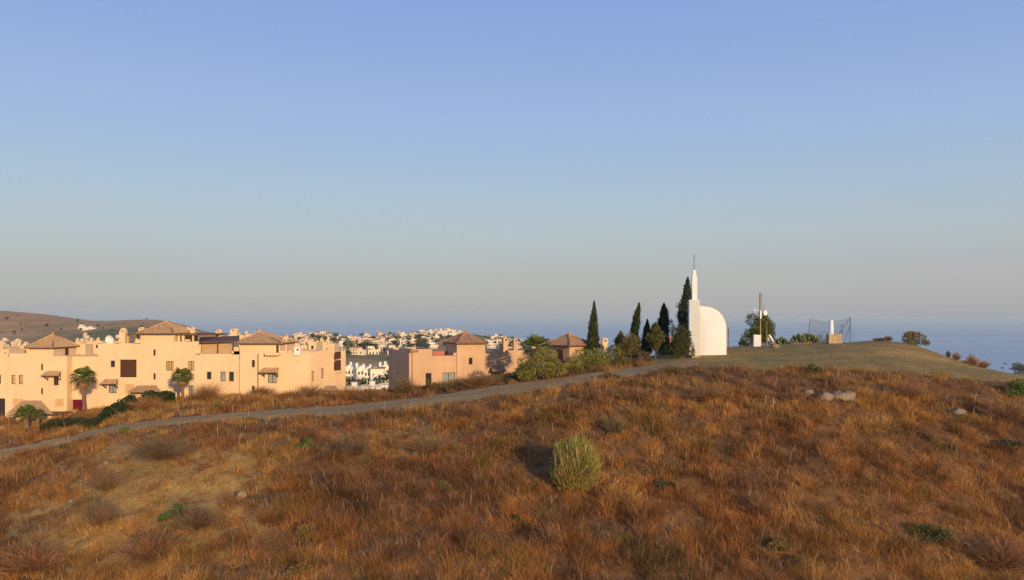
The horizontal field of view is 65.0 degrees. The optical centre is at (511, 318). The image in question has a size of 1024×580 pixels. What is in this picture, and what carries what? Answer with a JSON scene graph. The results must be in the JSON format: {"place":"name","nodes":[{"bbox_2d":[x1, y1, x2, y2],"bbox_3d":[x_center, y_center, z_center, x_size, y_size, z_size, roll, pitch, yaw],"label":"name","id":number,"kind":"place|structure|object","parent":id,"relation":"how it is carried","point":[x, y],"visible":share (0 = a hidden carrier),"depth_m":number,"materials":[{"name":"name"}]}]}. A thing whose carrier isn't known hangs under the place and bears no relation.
{"place":"outdoors","nodes":[
{"label":"outdoors","id":0,"kind":"place"},
{"bbox_2d":[0,359,698,457],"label":"dirt track","id":1,"kind":"structure","parent":0,"point":[479,393],"depth_m":80.34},
{"bbox_2d":[0,341,1023,579],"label":"hillside","id":2,"kind":"structure","parent":0,"point":[883,352],"depth_m":58.43,"materials":[{"name":"brown plant"}]},
{"bbox_2d":[13,404,39,429],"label":"fan palm","id":3,"kind":"object","parent":2,"relation":"on","point":[27,412],"visible":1,"depth_m":87.72,"materials":[{"name":"green plant"}]},
{"bbox_2d":[30,408,44,425],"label":"fan palm","id":4,"kind":"object","parent":2,"relation":"on","point":[41,414],"visible":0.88,"depth_m":88.83,"materials":[{"name":"green plant"}]},
{"bbox_2d":[0,531,81,576],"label":"dry shrub","id":5,"kind":"object","parent":2,"relation":"on","point":[38,561],"visible":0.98,"depth_m":50.41,"materials":[{"name":"brown plant"}]},
{"bbox_2d":[0,332,97,420],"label":"villa","id":6,"kind":"object","parent":2,"relation":"on","point":[39,373],"visible":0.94,"depth_m":100.15,"materials":[{"name":"beige paint"}]},
{"bbox_2d":[0,398,4,417],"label":"door","id":7,"kind":"structure","parent":6,"relation":"in","point":[2,400],"depth_m":100.27,"materials":[{"name":"grey wood"}]},
{"bbox_2d":[73,400,81,409],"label":"garage door","id":8,"kind":"structure","parent":6,"relation":"in","point":[76,403],"depth_m":101.30,"materials":[{"name":"red paint"}]},
{"bbox_2d":[39,415,93,433],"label":"hedge","id":9,"kind":"object","parent":2,"relation":"on","point":[71,420],"visible":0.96,"depth_m":85.75,"materials":[{"name":"green plant"}]},
{"bbox_2d":[68,366,97,411],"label":"fan palm","id":10,"kind":"object","parent":2,"relation":"on","point":[83,381],"visible":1,"depth_m":94.60,"materials":[{"name":"green plant"}]},
{"bbox_2d":[74,489,121,527],"bbox_3d":[-28.283,13.123,55.194,3.230,2.643,3.192,0,0,-25],"label":"dry shrub","id":11,"kind":"object","parent":2,"relation":"on","point":[100,515],"visible":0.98,"depth_m":54.82,"materials":[{"name":"brown plant"}]},
{"bbox_2d":[67,466,133,492],"bbox_3d":[-31.067,12.181,61.777,4.450,2.386,4.800,0,0,33],"label":"dry shrub","id":12,"kind":"object","parent":2,"relation":"on","point":[103,483],"visible":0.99,"depth_m":61.41,"materials":[{"name":"brown plant"}]},
{"bbox_2d":[93,390,175,426],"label":"hedge","id":13,"kind":"object","parent":2,"relation":"on","point":[118,406],"visible":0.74,"depth_m":87.91,"materials":[{"name":"green plant"}]},
{"bbox_2d":[123,395,167,410],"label":"dry shrub","id":14,"kind":"object","parent":2,"relation":"on","point":[144,404],"visible":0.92,"depth_m":87.17,"materials":[{"name":"brown plant"}]},
{"bbox_2d":[108,518,195,566],"bbox_3d":[-22.274,13.855,50.065,5.385,2.712,6.052,0,0,0],"label":"dry shrub","id":15,"kind":"object","parent":2,"relation":"on","point":[148,549],"visible":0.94,"depth_m":49.61,"materials":[{"name":"brown plant"}]},
{"bbox_2d":[110,429,203,461],"bbox_3d":[-28.073,10.315,65.124,7.638,2.711,7.363,0,0,29],"label":"dry shrub","id":16,"kind":"object","parent":2,"relation":"on","point":[158,451],"visible":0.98,"depth_m":64.82,"materials":[{"name":"brown plant"}]},
{"bbox_2d":[98,319,239,407],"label":"villa","id":17,"kind":"object","parent":2,"relation":"on","point":[153,357],"visible":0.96,"depth_m":100.12,"materials":[{"name":"beige paint"}]},
{"bbox_2d":[166,361,173,369],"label":"window","id":18,"kind":"structure","parent":17,"relation":"in","point":[169,364],"depth_m":100.12,"materials":[{"name":"brown wood"}]},
{"bbox_2d":[163,503,186,518],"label":"green shrub","id":19,"kind":"object","parent":2,"relation":"on","point":[178,506],"visible":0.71,"depth_m":54.19,"materials":[{"name":"green plant"}]},
{"bbox_2d":[170,367,193,398],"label":"fan palm","id":20,"kind":"object","parent":2,"relation":"on","point":[182,381],"visible":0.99,"depth_m":94.08,"materials":[{"name":"green plant"}]},
{"bbox_2d":[155,500,230,531],"bbox_3d":[-20.639,12.940,52.784,4.800,2.036,4.549,0,0,0],"label":"dry shrub","id":21,"kind":"object","parent":2,"relation":"on","point":[194,522],"visible":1,"depth_m":52.43,"materials":[{"name":"brown plant"}]},
{"bbox_2d":[186,379,228,399],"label":"dry shrub","id":22,"kind":"object","parent":2,"relation":"on","point":[204,393],"visible":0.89,"depth_m":90.26,"materials":[{"name":"brown plant"}]},
{"bbox_2d":[246,385,286,395],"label":"dry shrub","id":23,"kind":"object","parent":2,"relation":"on","point":[267,391],"visible":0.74,"depth_m":96.25,"materials":[{"name":"brown plant"}]},
{"bbox_2d":[235,329,345,395],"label":"villa","id":24,"kind":"object","parent":2,"relation":"on","point":[276,362],"visible":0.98,"depth_m":99.80,"materials":[{"name":"beige paint"}]},
{"bbox_2d":[267,373,276,383],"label":"window","id":25,"kind":"structure","parent":24,"relation":"in","point":[272,378],"depth_m":99.78,"materials":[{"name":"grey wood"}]},
{"bbox_2d":[276,388,307,400],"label":"dry shrub","id":26,"kind":"object","parent":2,"relation":"on","point":[294,396],"visible":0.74,"depth_m":87.87,"materials":[{"name":"brown plant"}]},
{"bbox_2d":[284,562,313,576],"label":"green shrub","id":27,"kind":"object","parent":2,"relation":"on","point":[299,568],"visible":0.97,"depth_m":45.40,"materials":[{"name":"green plant"}]},
{"bbox_2d":[296,438,315,449],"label":"green shrub","id":28,"kind":"object","parent":2,"relation":"on","point":[305,443],"visible":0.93,"depth_m":65.04,"materials":[{"name":"green plant"}]},
{"bbox_2d":[296,522,320,540],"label":"green shrub","id":29,"kind":"object","parent":2,"relation":"on","point":[302,532],"visible":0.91,"depth_m":50.17,"materials":[{"name":"green plant"}]},
{"bbox_2d":[289,424,330,441],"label":"dry shrub","id":30,"kind":"object","parent":2,"relation":"on","point":[311,435],"visible":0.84,"depth_m":66.91,"materials":[{"name":"brown plant"}]},
{"bbox_2d":[294,381,326,397],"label":"dry shrub","id":31,"kind":"object","parent":2,"relation":"on","point":[311,391],"visible":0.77,"depth_m":91.27,"materials":[{"name":"brown plant"}]},
{"bbox_2d":[327,383,359,400],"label":"dry shrub","id":32,"kind":"object","parent":2,"relation":"on","point":[349,395],"visible":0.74,"depth_m":86.11,"materials":[{"name":"brown plant"}]},
{"bbox_2d":[331,433,377,455],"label":"dry shrub","id":33,"kind":"object","parent":2,"relation":"on","point":[353,447],"visible":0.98,"depth_m":62.76,"materials":[{"name":"brown plant"}]},
{"bbox_2d":[347,384,392,400],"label":"dry shrub","id":34,"kind":"object","parent":2,"relation":"on","point":[368,395],"visible":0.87,"depth_m":85.19,"materials":[{"name":"brown plant"}]},
{"bbox_2d":[391,374,424,394],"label":"dry shrub","id":35,"kind":"object","parent":2,"relation":"on","point":[405,387],"visible":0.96,"depth_m":86.68,"materials":[{"name":"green plant"}]},
{"bbox_2d":[398,431,454,455],"bbox_3d":[-6.476,9.708,61.915,4.088,1.998,4.121,0,0,-34],"label":"dry shrub","id":36,"kind":"object","parent":2,"relation":"on","point":[426,446],"visible":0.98,"depth_m":61.79,"materials":[{"name":"brown plant"}]},
{"bbox_2d":[429,377,465,390],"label":"dry shrub","id":37,"kind":"object","parent":2,"relation":"on","point":[446,385],"visible":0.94,"depth_m":84.85,"materials":[{"name":"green plant"}]},
{"bbox_2d":[389,330,525,388],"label":"villa","id":38,"kind":"object","parent":2,"relation":"on","point":[463,353],"visible":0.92,"depth_m":100.60,"materials":[{"name":"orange paint"}]},
{"bbox_2d":[443,372,454,381],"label":"window","id":39,"kind":"structure","parent":38,"relation":"in","point":[450,375],"depth_m":99.78,"materials":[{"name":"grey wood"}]},
{"bbox_2d":[445,401,485,417],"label":"dry shrub","id":40,"kind":"object","parent":2,"relation":"on","point":[463,410],"visible":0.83,"depth_m":70.48,"materials":[{"name":"brown plant"}]},
{"bbox_2d":[455,371,502,386],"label":"dry shrub","id":41,"kind":"object","parent":2,"relation":"on","point":[473,381],"visible":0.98,"depth_m":84.40,"materials":[{"name":"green plant"}]},
{"bbox_2d":[485,372,516,381],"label":"dry shrub","id":42,"kind":"object","parent":2,"relation":"on","point":[504,378],"visible":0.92,"depth_m":85.62,"materials":[{"name":"brown plant"}]},
{"bbox_2d":[505,514,523,523],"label":"green shrub","id":43,"kind":"object","parent":2,"relation":"on","point":[516,517],"visible":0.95,"depth_m":51.69,"materials":[{"name":"green plant"}]},
{"bbox_2d":[518,334,552,362],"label":"fan palm","id":44,"kind":"object","parent":2,"relation":"on","point":[535,341],"visible":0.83,"depth_m":92.26,"materials":[{"name":"green plant"}]},
{"bbox_2d":[512,347,567,380],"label":"oleander bush","id":45,"kind":"object","parent":2,"relation":"on","point":[534,367],"visible":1,"depth_m":83.42,"materials":[{"name":"green plant"}]},
{"bbox_2d":[525,517,563,547],"bbox_3d":[1.974,12.845,48.495,2.529,1.972,2.768,0,0,-15],"label":"dry shrub","id":46,"kind":"object","parent":2,"relation":"on","point":[549,537],"visible":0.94,"depth_m":48.25,"materials":[{"name":"brown plant"}]},
{"bbox_2d":[546,354,583,374],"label":"oleander bush","id":47,"kind":"object","parent":2,"relation":"on","point":[575,366],"visible":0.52,"depth_m":85.95,"materials":[{"name":"green plant"}]},
{"bbox_2d":[543,332,588,363],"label":"tower house","id":48,"kind":"structure","parent":2,"relation":"on","point":[566,345],"depth_m":98.22,"materials":[{"name":"paint"}]},
{"bbox_2d":[548,429,602,491],"bbox_3d":[4.447,9.823,55.755,3.956,4.389,3.678,0,0,0],"label":"broom bush","id":49,"kind":"object","parent":2,"relation":"on","point":[575,464],"visible":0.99,"depth_m":54.91,"materials":[{"name":"green plant"}]},
{"bbox_2d":[569,347,610,367],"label":"oleander bush","id":50,"kind":"object","parent":2,"relation":"on","point":[587,360],"visible":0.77,"depth_m":90.73,"materials":[{"name":"green plant"}]},
{"bbox_2d":[582,300,600,354],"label":"cypress tree","id":51,"kind":"object","parent":2,"relation":"on","point":[593,340],"visible":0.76,"depth_m":97.66,"materials":[{"name":"green plant"}]},
{"bbox_2d":[599,337,608,355],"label":"garden chimney","id":52,"kind":"object","parent":2,"relation":"on","point":[604,344],"visible":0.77,"depth_m":104.12,"materials":[{"name":"beige paint"}]},
{"bbox_2d":[598,372,619,378],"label":"green shrub","id":53,"kind":"object","parent":2,"relation":"on","point":[606,375],"visible":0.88,"depth_m":79.85,"materials":[{"name":"green plant"}]},
{"bbox_2d":[591,343,627,365],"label":"oleander bush","id":54,"kind":"object","parent":2,"relation":"on","point":[616,350],"visible":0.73,"depth_m":91.69,"materials":[{"name":"green plant"}]},
{"bbox_2d":[599,409,631,434],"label":"dry shrub","id":55,"kind":"object","parent":2,"relation":"on","point":[612,426],"visible":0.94,"depth_m":63.66,"materials":[{"name":"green plant"}]},
{"bbox_2d":[613,331,626,356],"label":"cypress tree","id":56,"kind":"object","parent":2,"relation":"on","point":[619,337],"visible":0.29,"depth_m":94.83,"materials":[{"name":"green plant"}]},
{"bbox_2d":[604,383,656,401],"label":"dry shrub","id":57,"kind":"object","parent":2,"relation":"on","point":[628,396],"visible":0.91,"depth_m":70.69,"materials":[{"name":"brown plant"}]},
{"bbox_2d":[615,332,649,361],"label":"olive bush","id":58,"kind":"object","parent":2,"relation":"on","point":[630,343],"visible":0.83,"depth_m":93.12,"materials":[{"name":"green plant"}]},
{"bbox_2d":[625,302,642,357],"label":"cypress tree","id":59,"kind":"object","parent":2,"relation":"on","point":[635,325],"visible":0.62,"depth_m":100.72,"materials":[{"name":"green plant"}]},
{"bbox_2d":[636,352,651,361],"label":"dry shrub","id":60,"kind":"object","parent":2,"relation":"on","point":[646,359],"visible":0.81,"depth_m":91.89,"materials":[{"name":"brown plant"}]},
{"bbox_2d":[640,319,652,354],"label":"cypress tree","id":61,"kind":"object","parent":2,"relation":"on","point":[645,346],"visible":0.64,"depth_m":102.66,"materials":[{"name":"green plant"}]},
{"bbox_2d":[643,322,667,359],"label":"tree","id":62,"kind":"object","parent":2,"relation":"on","point":[657,333],"visible":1,"depth_m":92.51,"materials":[{"name":"green plant"}]},
{"bbox_2d":[654,303,670,354],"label":"cypress tree","id":63,"kind":"object","parent":2,"relation":"on","point":[663,321],"visible":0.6,"depth_m":98.61,"materials":[{"name":"green plant"}]},
{"bbox_2d":[656,345,669,355],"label":"dark bush","id":64,"kind":"object","parent":2,"relation":"on","point":[660,352],"visible":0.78,"depth_m":96.62,"materials":[{"name":"green plant"}]},
{"bbox_2d":[652,478,675,487],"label":"green shrub","id":65,"kind":"object","parent":2,"relation":"on","point":[660,483],"visible":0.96,"depth_m":55.57,"materials":[{"name":"green plant"}]},
{"bbox_2d":[653,362,691,373],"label":"dry shrub","id":66,"kind":"object","parent":2,"relation":"on","point":[666,369],"visible":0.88,"depth_m":79.55,"materials":[{"name":"brown plant"}]},
{"bbox_2d":[669,325,695,358],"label":"juniper tree","id":67,"kind":"object","parent":2,"relation":"on","point":[681,345],"visible":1,"depth_m":91.26,"materials":[{"name":"green plant"}]},
{"bbox_2d":[675,277,690,334],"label":"cypress tree","id":68,"kind":"object","parent":2,"relation":"on","point":[682,306],"visible":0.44,"depth_m":100.61,"materials":[{"name":"green plant"}]},
{"bbox_2d":[678,381,730,401],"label":"dry shrub","id":69,"kind":"object","parent":2,"relation":"on","point":[699,395],"visible":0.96,"depth_m":69.28,"materials":[{"name":"brown plant"}]},
{"bbox_2d":[688,258,726,357],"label":"chapel","id":70,"kind":"structure","parent":2,"relation":"on","point":[707,326],"depth_m":93.01,"materials":[{"name":"paint"}]},
{"bbox_2d":[736,491,773,516],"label":"dry shrub","id":71,"kind":"object","parent":2,"relation":"on","point":[762,504],"visible":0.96,"depth_m":51.70,"materials":[{"name":"brown plant"}]},
{"bbox_2d":[753,335,760,346],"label":"cabinet","id":72,"kind":"object","parent":2,"relation":"on","point":[756,340],"visible":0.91,"depth_m":104.70,"materials":[{"name":"white paint"}]},
{"bbox_2d":[740,312,776,345],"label":"tree","id":73,"kind":"object","parent":2,"relation":"on","point":[753,330],"visible":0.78,"depth_m":111.41,"materials":[{"name":"green plant"}]},
{"bbox_2d":[754,293,766,334],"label":"antenna mast","id":74,"kind":"object","parent":2,"relation":"on","point":[761,311],"visible":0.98,"depth_m":105.97,"materials":[{"name":"grey metal"}]},
{"bbox_2d":[766,538,792,551],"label":"green shrub","id":75,"kind":"object","parent":2,"relation":"on","point":[773,545],"visible":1,"depth_m":47.92,"materials":[{"name":"green plant"}]},
{"bbox_2d":[776,337,789,343],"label":"prickly pear","id":76,"kind":"object","parent":2,"relation":"on","point":[781,340],"visible":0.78,"depth_m":111.61,"materials":[{"name":"green plant"}]},
{"bbox_2d":[773,387,809,400],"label":"dry shrub","id":77,"kind":"object","parent":2,"relation":"on","point":[790,394],"visible":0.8,"depth_m":68.86,"materials":[{"name":"brown plant"}]},
{"bbox_2d":[785,555,811,568],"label":"green shrub","id":78,"kind":"object","parent":2,"relation":"on","point":[791,563],"visible":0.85,"depth_m":46.42,"materials":[{"name":"green plant"}]},
{"bbox_2d":[790,333,818,342],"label":"prickly pear","id":79,"kind":"object","parent":2,"relation":"on","point":[798,337],"visible":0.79,"depth_m":112.46,"materials":[{"name":"green plant"}]},
{"bbox_2d":[806,363,822,371],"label":"green shrub","id":80,"kind":"object","parent":2,"relation":"on","point":[812,367],"visible":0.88,"depth_m":78.00,"materials":[{"name":"green plant"}]},
{"bbox_2d":[817,392,833,401],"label":"rock","id":81,"kind":"object","parent":2,"relation":"on","point":[827,395],"visible":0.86,"depth_m":69.14,"materials":[{"name":"stone"}]},
{"bbox_2d":[807,317,852,342],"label":"wire fence","id":82,"kind":"object","parent":2,"relation":"on","point":[835,328],"visible":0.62,"depth_m":114.22,"materials":[{"name":"metal"}]},
{"bbox_2d":[826,320,841,342],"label":"survey pillar","id":83,"kind":"structure","parent":2,"relation":"on","point":[831,337],"depth_m":106.30,"materials":[{"name":"beige concrete"}]},
{"bbox_2d":[831,390,856,401],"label":"rock","id":84,"kind":"object","parent":2,"relation":"on","point":[841,395],"visible":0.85,"depth_m":69.22,"materials":[{"name":"stone"}]},
{"bbox_2d":[878,378,931,397],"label":"dry shrub","id":85,"kind":"object","parent":2,"relation":"on","point":[906,390],"visible":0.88,"depth_m":70.84,"materials":[{"name":"brown plant"}]},
{"bbox_2d":[900,331,930,346],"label":"dry shrub","id":86,"kind":"object","parent":2,"relation":"on","point":[909,337],"visible":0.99,"depth_m":105.95,"materials":[{"name":"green plant"}]},
{"bbox_2d":[908,522,955,545],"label":"green shrub","id":87,"kind":"object","parent":2,"relation":"on","point":[938,533],"visible":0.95,"depth_m":50.30,"materials":[{"name":"green plant"}]},
{"bbox_2d":[950,408,966,415],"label":"rock","id":88,"kind":"object","parent":2,"relation":"on","point":[959,410],"visible":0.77,"depth_m":68.14,"materials":[{"name":"stone"}]},
{"bbox_2d":[965,353,978,365],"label":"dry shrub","id":89,"kind":"object","parent":2,"relation":"on","point":[972,361],"visible":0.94,"depth_m":97.05,"materials":[{"name":"brown plant"}]},
{"bbox_2d":[953,525,1023,573],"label":"dry shrub","id":90,"kind":"object","parent":2,"relation":"on","point":[1008,558],"visible":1,"depth_m":48.47,"materials":[{"name":"brown plant"}]},
{"bbox_2d":[962,393,1023,420],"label":"dry shrub","id":91,"kind":"object","parent":2,"relation":"on","point":[1006,412],"visible":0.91,"depth_m":67.83,"materials":[{"name":"brown plant"}]},
{"bbox_2d":[994,438,1023,448],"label":"green shrub","id":92,"kind":"object","parent":2,"relation":"on","point":[1006,441],"visible":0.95,"depth_m":63.24,"materials":[{"name":"green plant"}]},
{"bbox_2d":[1004,378,1023,396],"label":"green shrub","id":93,"kind":"object","parent":2,"relation":"on","point":[1019,385],"visible":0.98,"depth_m":74.46,"materials":[{"name":"green plant"}]},
{"bbox_2d":[0,311,1023,386],"bbox_3d":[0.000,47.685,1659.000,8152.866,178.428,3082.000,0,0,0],"label":"valley hills","id":94,"kind":"structure","parent":0,"point":[34,327],"depth_m":767.36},
{"bbox_2d":[0,343,24,352],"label":"back villa","id":95,"kind":"object","parent":94,"relation":"on","point":[10,349],"visible":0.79,"depth_m":167.81,"materials":[{"name":"beige paint"}]},
{"bbox_2d":[75,338,85,353],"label":"back villa","id":96,"kind":"object","parent":94,"relation":"on","point":[80,341],"visible":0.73,"depth_m":150.87,"materials":[{"name":"beige paint"}]},
{"bbox_2d":[86,337,115,353],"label":"back villa","id":97,"kind":"object","parent":94,"relation":"on","point":[95,347],"visible":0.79,"depth_m":150.15,"materials":[{"name":"beige paint"}]},
{"bbox_2d":[300,339,321,349],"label":"back villa","id":98,"kind":"object","parent":94,"relation":"on","point":[314,345],"visible":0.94,"depth_m":186.23,"materials":[{"name":"beige paint"}]},
{"bbox_2d":[309,331,332,337],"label":"apartment block","id":99,"kind":"structure","parent":94,"relation":"on","point":[324,333],"depth_m":879.29,"materials":[{"name":"paint"}]},
{"bbox_2d":[317,337,339,350],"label":"back villa","id":100,"kind":"object","parent":94,"relation":"on","point":[327,344],"visible":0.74,"depth_m":200.53,"materials":[{"name":"beige paint"}]},
{"bbox_2d":[349,344,365,354],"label":"town house","id":101,"kind":"structure","parent":94,"relation":"on","point":[356,350],"depth_m":464.22,"materials":[{"name":"paint"}]},
{"bbox_2d":[353,363,364,385],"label":"terrace house","id":102,"kind":"structure","parent":94,"relation":"on","point":[357,370],"depth_m":346.32,"materials":[{"name":"white paint"}]},
{"bbox_2d":[362,364,370,385],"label":"terrace house","id":103,"kind":"structure","parent":94,"relation":"on","point":[365,371],"depth_m":346.00,"materials":[{"name":"white paint"}]},
{"bbox_2d":[364,346,378,353],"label":"town house","id":104,"kind":"structure","parent":94,"relation":"on","point":[370,349],"depth_m":472.11,"materials":[{"name":"paint"}]},
{"bbox_2d":[370,367,385,384],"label":"town block","id":105,"kind":"structure","parent":94,"relation":"on","point":[374,372],"depth_m":343.00,"materials":[{"name":"paint"}]},
{"bbox_2d":[373,374,387,384],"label":"valley tree","id":106,"kind":"object","parent":94,"relation":"on","point":[379,379],"visible":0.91,"depth_m":324.50,"materials":[{"name":"green plant"}]},
{"bbox_2d":[0,0,1023,318],"label":"sky","id":107,"kind":"structure","parent":0,"point":[160,159],"materials":[{"name":"blue"}]},
{"bbox_2d":[83,319,1023,373],"bbox_3d":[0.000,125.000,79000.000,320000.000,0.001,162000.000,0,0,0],"label":"sea","id":108,"kind":"structure","parent":0,"point":[999,342],"depth_m":9718.09,"materials":[{"name":"blue liquid"}]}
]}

